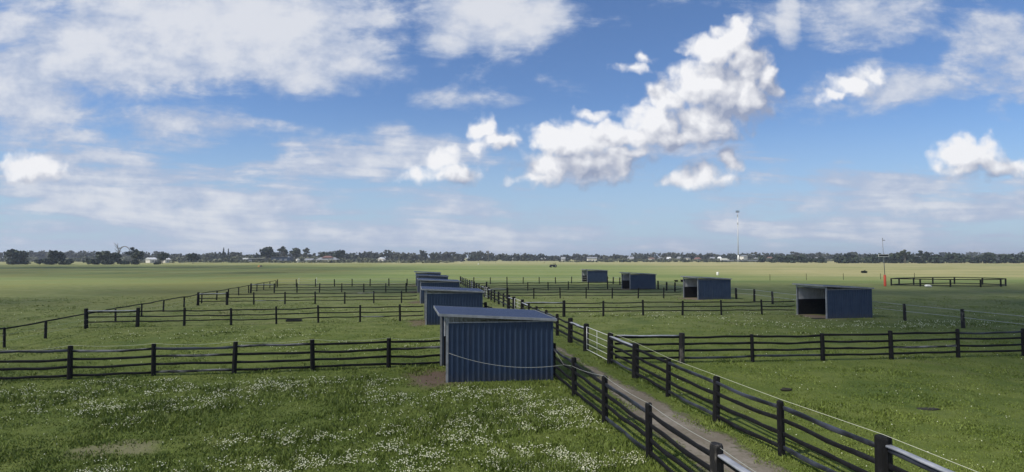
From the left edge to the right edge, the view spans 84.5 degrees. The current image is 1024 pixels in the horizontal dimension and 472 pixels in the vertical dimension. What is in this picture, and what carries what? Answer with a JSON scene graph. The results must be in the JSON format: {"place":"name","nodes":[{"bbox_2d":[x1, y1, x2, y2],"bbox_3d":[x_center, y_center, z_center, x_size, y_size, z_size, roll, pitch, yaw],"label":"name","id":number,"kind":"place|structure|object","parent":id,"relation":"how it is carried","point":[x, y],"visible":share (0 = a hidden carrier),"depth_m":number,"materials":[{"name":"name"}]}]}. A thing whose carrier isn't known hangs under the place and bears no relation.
{"place":"outdoors","nodes":[
{"label":"outdoors","id":0,"kind":"place"},
{"bbox_2d":[146,257,156,262],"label":"house","id":1,"kind":"structure","parent":0,"point":[151,259],"depth_m":546.88,"materials":[{"name":"white paint"}]},
{"bbox_2d":[0,258,1023,471],"bbox_3d":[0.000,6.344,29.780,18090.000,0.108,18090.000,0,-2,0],"label":"ground","id":2,"kind":"structure","parent":0,"point":[74,281],"depth_m":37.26,"materials":[{"name":"green plant"}]},
{"bbox_2d":[3,249,29,259],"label":"bushy tree","id":3,"kind":"object","parent":2,"relation":"on","point":[15,254],"visible":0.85,"depth_m":427.49,"materials":[{"name":"green plant"}]},
{"bbox_2d":[5,258,30,264],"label":"shrub","id":4,"kind":"object","parent":2,"relation":"on","point":[11,261],"visible":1,"depth_m":411.18,"materials":[{"name":"green plant"}]},
{"bbox_2d":[33,258,56,264],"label":"shrub","id":5,"kind":"object","parent":2,"relation":"on","point":[47,261],"visible":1,"depth_m":408.55,"materials":[{"name":"green plant"}]},
{"bbox_2d":[47,250,65,259],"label":"bushy tree","id":6,"kind":"object","parent":2,"relation":"on","point":[55,255],"visible":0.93,"depth_m":424.07,"materials":[{"name":"green plant"}]},
{"bbox_2d":[56,259,73,264],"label":"shrub","id":7,"kind":"object","parent":2,"relation":"on","point":[64,261],"visible":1,"depth_m":405.42,"materials":[{"name":"green plant"}]},
{"bbox_2d":[82,258,100,264],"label":"shrub","id":8,"kind":"object","parent":2,"relation":"on","point":[92,261],"visible":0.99,"depth_m":407.09,"materials":[{"name":"green plant"}]},
{"bbox_2d":[95,250,109,260],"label":"bushy tree","id":9,"kind":"object","parent":2,"relation":"on","point":[100,256],"visible":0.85,"depth_m":427.84,"materials":[{"name":"green plant"}]},
{"bbox_2d":[100,260,114,264],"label":"shrub","id":10,"kind":"object","parent":2,"relation":"on","point":[108,262],"visible":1,"depth_m":406.48,"materials":[{"name":"green plant"}]},
{"bbox_2d":[105,252,121,261],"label":"bushy tree","id":11,"kind":"object","parent":2,"relation":"on","point":[115,256],"visible":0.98,"depth_m":423.01,"materials":[{"name":"green plant"}]},
{"bbox_2d":[114,245,129,253],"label":"dead tree","id":12,"kind":"object","parent":2,"relation":"on","point":[119,248],"visible":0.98,"depth_m":454.70,"materials":[{"name":"grey wood"}]},
{"bbox_2d":[117,260,129,264],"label":"shrub","id":13,"kind":"object","parent":2,"relation":"on","point":[124,262],"visible":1,"depth_m":408.57,"materials":[{"name":"green plant"}]},
{"bbox_2d":[126,247,138,259],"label":"gum tree","id":14,"kind":"object","parent":2,"relation":"on","point":[132,251],"visible":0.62,"depth_m":461.48,"materials":[{"name":"green plant"}]},
{"bbox_2d":[130,259,140,264],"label":"shrub","id":15,"kind":"object","parent":2,"relation":"on","point":[136,262],"visible":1,"depth_m":407.40,"materials":[{"name":"green plant"}]},
{"bbox_2d":[131,251,143,259],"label":"bushy tree","id":16,"kind":"object","parent":2,"relation":"on","point":[137,255],"visible":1,"depth_m":437.80,"materials":[{"name":"green plant"}]},
{"bbox_2d":[0,280,276,347],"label":"boundary fence","id":17,"kind":"object","parent":2,"relation":"on","point":[45,328],"visible":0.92,"depth_m":41.45,"materials":[{"name":"black wood"}]},
{"bbox_2d":[156,252,169,263],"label":"bushy tree","id":18,"kind":"object","parent":2,"relation":"on","point":[163,256],"visible":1,"depth_m":448.73,"materials":[{"name":"green plant"}]},
{"bbox_2d":[0,255,377,261],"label":"brush","id":19,"kind":"object","parent":2,"relation":"on","point":[126,258],"visible":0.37,"depth_m":702.31,"materials":[{"name":"green plant"}]},
{"bbox_2d":[186,253,200,260],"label":"bushy tree","id":20,"kind":"object","parent":2,"relation":"on","point":[193,256],"visible":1,"depth_m":467.74,"materials":[{"name":"green plant"}]},
{"bbox_2d":[0,337,439,379],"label":"rail fence","id":21,"kind":"object","parent":2,"relation":"on","point":[70,367],"visible":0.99,"depth_m":25.20,"materials":[{"name":"brown wood"}]},
{"bbox_2d":[84,304,422,327],"bbox_3d":[-19.398,6.197,44.056,24.676,1.546,0.284,0,-2,-13],"label":"rail fence","id":22,"kind":"object","parent":2,"relation":"on","point":[138,316],"visible":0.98,"depth_m":43.52,"materials":[{"name":"black wood"}]},
{"bbox_2d":[247,258,268,260],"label":"machinery shed","id":23,"kind":"structure","parent":2,"relation":"on","point":[250,259],"depth_m":602.70,"materials":[{"name":"metal"}]},
{"bbox_2d":[259,246,273,261],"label":"gum tree","id":24,"kind":"object","parent":2,"relation":"on","point":[266,251],"visible":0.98,"depth_m":598.42,"materials":[{"name":"green plant"}]},
{"bbox_2d":[101,259,454,262],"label":"hedge","id":25,"kind":"object","parent":2,"relation":"on","point":[313,261],"visible":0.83,"depth_m":558.24,"materials":[{"name":"green plant"}]},
{"bbox_2d":[271,256,293,260],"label":"barn","id":26,"kind":"structure","parent":2,"relation":"on","point":[286,258],"depth_m":586.56,"materials":[{"name":"grey metal"}]},
{"bbox_2d":[277,246,288,256],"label":"gum tree","id":27,"kind":"object","parent":2,"relation":"on","point":[283,250],"visible":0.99,"depth_m":604.55,"materials":[{"name":"green plant"}]},
{"bbox_2d":[286,319,301,321],"bbox_3d":[-17.800,6.880,45.971,1.200,0.156,0.352,0,-2,-8],"label":"feed trough","id":28,"kind":"object","parent":2,"relation":"on","point":[289,320],"visible":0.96,"depth_m":45.85,"materials":[{"name":"plastic"}]},
{"bbox_2d":[289,248,300,259],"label":"gum tree","id":29,"kind":"object","parent":2,"relation":"on","point":[295,252],"visible":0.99,"depth_m":609.90,"materials":[{"name":"green plant"}]},
{"bbox_2d":[196,291,416,305],"bbox_3d":[-22.568,6.910,63.049,23.498,1.540,0.293,0,-2,-10],"label":"rail fence","id":30,"kind":"object","parent":2,"relation":"on","point":[284,297],"visible":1,"depth_m":62.83,"materials":[{"name":"black wood"}]},
{"bbox_2d":[303,248,309,257],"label":"gum tree","id":31,"kind":"object","parent":2,"relation":"on","point":[305,251],"visible":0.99,"depth_m":623.47,"materials":[{"name":"green plant"}]},
{"bbox_2d":[318,252,328,256],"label":"gum tree","id":32,"kind":"object","parent":2,"relation":"on","point":[322,254],"visible":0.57,"depth_m":638.36,"materials":[{"name":"green plant"}]},
{"bbox_2d":[316,256,339,261],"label":"farmhouse","id":33,"kind":"object","parent":2,"relation":"on","point":[327,258],"visible":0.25,"depth_m":596.49,"materials":[{"name":"white paint"}]},
{"bbox_2d":[250,283,412,292],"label":"rail fence","id":34,"kind":"object","parent":2,"relation":"on","point":[319,287],"visible":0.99,"depth_m":83.84,"materials":[{"name":"black wood"}]},
{"bbox_2d":[332,250,344,258],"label":"gum tree","id":35,"kind":"object","parent":2,"relation":"on","point":[339,254],"visible":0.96,"depth_m":617.63,"materials":[{"name":"green plant"}]},
{"bbox_2d":[277,278,413,286],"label":"tape fence","id":36,"kind":"object","parent":2,"relation":"on","point":[352,281],"visible":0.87,"depth_m":101.84,"materials":[{"name":"grey wood"}]},
{"bbox_2d":[414,271,440,285],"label":"horse shelter","id":37,"kind":"object","parent":2,"relation":"on","point":[433,273],"visible":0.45,"depth_m":102.78,"materials":[{"name":"blue metal"}]},
{"bbox_2d":[415,274,448,292],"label":"horse shelter","id":38,"kind":"object","parent":2,"relation":"on","point":[430,277],"visible":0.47,"depth_m":83.88,"materials":[{"name":"blue metal"}]},
{"bbox_2d":[417,278,460,303],"bbox_3d":[-8.665,6.380,66.219,4.900,2.754,4.050,0,-2,-10],"label":"horse shelter","id":39,"kind":"object","parent":2,"relation":"on","point":[440,282],"visible":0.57,"depth_m":64.45,"materials":[{"name":"blue metal"}]},
{"bbox_2d":[0,250,895,260],"bbox_3d":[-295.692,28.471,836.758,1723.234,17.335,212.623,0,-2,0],"label":"distant wood","id":40,"kind":"object","parent":2,"relation":"on","point":[436,256],"visible":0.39,"depth_m":826.52,"materials":[{"name":"green plant"}]},
{"bbox_2d":[421,286,483,324],"bbox_3d":[-4.935,5.576,45.834,4.900,2.826,4.050,0,-2,-10],"label":"horse shelter","id":41,"kind":"object","parent":2,"relation":"on","point":[453,296],"visible":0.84,"depth_m":44.03,"materials":[{"name":"blue metal"}]},
{"bbox_2d":[460,276,472,287],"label":"rail fence","id":42,"kind":"object","parent":2,"relation":"on","point":[462,282],"visible":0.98,"depth_m":100.26,"materials":[{"name":"black wood"}]},
{"bbox_2d":[473,281,485,296],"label":"rail fence","id":43,"kind":"object","parent":2,"relation":"on","point":[479,286],"visible":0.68,"depth_m":77.43,"materials":[{"name":"black wood"}]},
{"bbox_2d":[433,306,556,382],"bbox_3d":[-0.954,4.739,25.474,5.418,2.868,4.024,0,-2,-4],"label":"horse shelter","id":44,"kind":"object","parent":2,"relation":"on","point":[515,340],"visible":0.98,"depth_m":23.66,"materials":[{"name":"blue metal"}]},
{"bbox_2d":[487,287,515,308],"bbox_3d":[-1.368,6.840,61.945,0.356,1.607,18.324,0,-2,-10],"label":"rail fence","id":45,"kind":"object","parent":2,"relation":"on","point":[489,292],"visible":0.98,"depth_m":59.74,"materials":[{"name":"black wood"}]},
{"bbox_2d":[0,305,1021,471],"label":"clover flowers","id":46,"kind":"object","parent":2,"relation":"on","point":[553,411],"visible":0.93,"depth_m":17.38,"materials":[{"name":"white plant"}]},
{"bbox_2d":[469,277,585,283],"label":"tape fence","id":47,"kind":"object","parent":2,"relation":"on","point":[506,279],"visible":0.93,"depth_m":111.88,"materials":[{"name":"grey wood"}]},
{"bbox_2d":[475,281,623,288],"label":"rail fence","id":48,"kind":"object","parent":2,"relation":"on","point":[568,287],"visible":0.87,"depth_m":90.09,"materials":[{"name":"black wood"}]},
{"bbox_2d":[520,299,588,350],"bbox_3d":[2.491,6.007,40.384,0.350,1.581,18.645,0,-2,-10],"label":"rail fence","id":49,"kind":"object","parent":2,"relation":"on","point":[571,323],"visible":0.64,"depth_m":34.26,"materials":[{"name":"black wood"}]},
{"bbox_2d":[492,287,677,298],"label":"rail fence","id":50,"kind":"object","parent":2,"relation":"on","point":[559,292],"visible":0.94,"depth_m":71.39,"materials":[{"name":"black wood"}]},
{"bbox_2d":[582,269,607,281],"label":"horse shelter","id":51,"kind":"object","parent":2,"relation":"on","point":[591,275],"visible":0.88,"depth_m":117.19,"materials":[{"name":"blue metal"}]},
{"bbox_2d":[460,287,750,471],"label":"rail fence","id":52,"kind":"object","parent":2,"relation":"on","point":[719,459],"visible":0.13,"depth_m":14.42,"materials":[{"name":"black wood"}]},
{"bbox_2d":[449,348,754,471],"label":"rope","id":53,"kind":"object","parent":52,"relation":"attached to","point":[617,385],"visible":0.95,"depth_m":17.38,"materials":[{"name":"grey fabric"}]},
{"bbox_2d":[619,272,656,289],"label":"horse shelter","id":54,"kind":"object","parent":2,"relation":"on","point":[641,281],"visible":1,"depth_m":91.48,"materials":[{"name":"blue metal"}]},
{"bbox_2d":[524,299,794,316],"bbox_3d":[13.438,6.443,50.352,24.818,1.489,0.303,0,-2,-5],"label":"rail fence","id":55,"kind":"object","parent":2,"relation":"on","point":[563,307],"visible":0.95,"depth_m":50.30,"materials":[{"name":"black wood"}]},
{"bbox_2d":[559,260,769,261],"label":"hedge","id":56,"kind":"object","parent":2,"relation":"on","point":[665,261],"visible":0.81,"depth_m":638.77,"materials":[{"name":"green plant"}]},
{"bbox_2d":[680,276,730,299],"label":"horse shelter","id":57,"kind":"object","parent":2,"relation":"on","point":[705,288],"visible":1,"depth_m":69.91,"materials":[{"name":"blue metal"}]},
{"bbox_2d":[597,257,863,260],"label":"brush","id":58,"kind":"object","parent":2,"relation":"on","point":[673,259],"visible":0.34,"depth_m":776.63,"materials":[{"name":"green plant"}]},
{"bbox_2d":[721,260,757,261],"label":"compound fence","id":59,"kind":"object","parent":2,"relation":"on","point":[739,260],"visible":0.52,"depth_m":671.35,"materials":[{"name":"grey metal"}]},
{"bbox_2d":[780,388,791,390],"bbox_3d":[10.748,6.023,22.102,0.451,0.142,0.272,0,-2,0],"label":"dung pile","id":60,"kind":"object","parent":2,"relation":"on","point":[786,389],"visible":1,"depth_m":22.01,"materials":[{"name":"brown soil"}]},
{"bbox_2d":[607,332,976,471],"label":"rail fence","id":61,"kind":"object","parent":2,"relation":"on","point":[885,450],"visible":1,"depth_m":14.71,"materials":[{"name":"brown wood"}]},
{"bbox_2d":[586,327,606,359],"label":"metal gate","id":62,"kind":"structure","parent":61,"relation":"attached to","point":[594,341],"depth_m":29.66,"materials":[{"name":"silver metal"}]},
{"bbox_2d":[607,276,1023,327],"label":"fence","id":63,"kind":"object","parent":2,"relation":"on","point":[962,315],"visible":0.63,"depth_m":46.40,"materials":[{"name":"grey wood"}]},
{"bbox_2d":[615,328,1023,363],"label":"rail fence","id":64,"kind":"object","parent":2,"relation":"on","point":[682,350],"visible":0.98,"depth_m":28.46,"materials":[{"name":"brown wood"}]},
{"bbox_2d":[625,251,1023,259],"bbox_3d":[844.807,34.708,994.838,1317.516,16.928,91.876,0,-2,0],"label":"distant wood","id":65,"kind":"object","parent":2,"relation":"on","point":[973,254],"visible":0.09,"depth_m":991.35,"materials":[{"name":"green plant"}]},
{"bbox_2d":[792,283,873,318],"bbox_3d":[28.492,5.701,50.112,4.900,2.840,4.050,0,-2,-9],"label":"horse shelter","id":66,"kind":"object","parent":2,"relation":"on","point":[833,301],"visible":0.99,"depth_m":48.48,"materials":[{"name":"blue metal"}]},
{"bbox_2d":[770,273,914,279],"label":"wire fence","id":67,"kind":"object","parent":2,"relation":"on","point":[843,275],"visible":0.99,"depth_m":131.67,"materials":[{"name":"brown wood"}]},
{"bbox_2d":[878,238,888,285],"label":"weather station mast","id":68,"kind":"object","parent":2,"relation":"on","point":[883,255],"visible":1,"depth_m":101.82,"materials":[{"name":"grey metal"}]},
{"bbox_2d":[756,251,1023,262],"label":"scrub","id":69,"kind":"object","parent":2,"relation":"on","point":[987,257],"visible":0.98,"depth_m":513.48,"materials":[{"name":"green plant"}]},
{"bbox_2d":[898,250,910,257],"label":"gum tree","id":70,"kind":"object","parent":2,"relation":"on","point":[904,253],"visible":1,"depth_m":504.34,"materials":[{"name":"green plant"}]},
{"bbox_2d":[915,250,923,257],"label":"gum tree","id":71,"kind":"object","parent":2,"relation":"on","point":[920,254],"visible":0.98,"depth_m":511.38,"materials":[{"name":"green plant"}]},
{"bbox_2d":[917,407,939,410],"bbox_3d":[14.319,5.949,19.357,0.831,0.047,0.400,0,-2,0],"label":"dung pile","id":72,"kind":"object","parent":2,"relation":"on","point":[926,408],"visible":0.98,"depth_m":19.35,"materials":[{"name":"brown soil"}]},
{"bbox_2d":[890,277,1006,286],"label":"round pen","id":73,"kind":"object","parent":2,"relation":"on","point":[954,279],"visible":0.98,"depth_m":103.72,"materials":[{"name":"black wood"}]},
{"bbox_2d":[0,0,1023,257],"label":"sky","id":74,"kind":"structure","parent":0,"point":[509,127],"materials":[{"name":"blue"}]},
{"bbox_2d":[587,257,596,260],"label":"house","id":75,"kind":"structure","parent":0,"point":[592,258],"depth_m":765.40,"materials":[{"name":"white paint"}]},
{"bbox_2d":[557,347,790,471],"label":"dirt track","id":76,"kind":"structure","parent":0,"point":[739,454],"depth_m":16.68,"materials":[{"name":"grey gravel"}]},
{"bbox_2d":[736,210,738,259],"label":"phone tower","id":77,"kind":"structure","parent":0,"point":[737,211],"depth_m":700.12,"materials":[{"name":"white metal"}]},
{"bbox_2d":[740,255,747,259],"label":"house","id":78,"kind":"structure","parent":0,"point":[744,257],"depth_m":796.58,"materials":[{"name":"white paint"}]}
]}

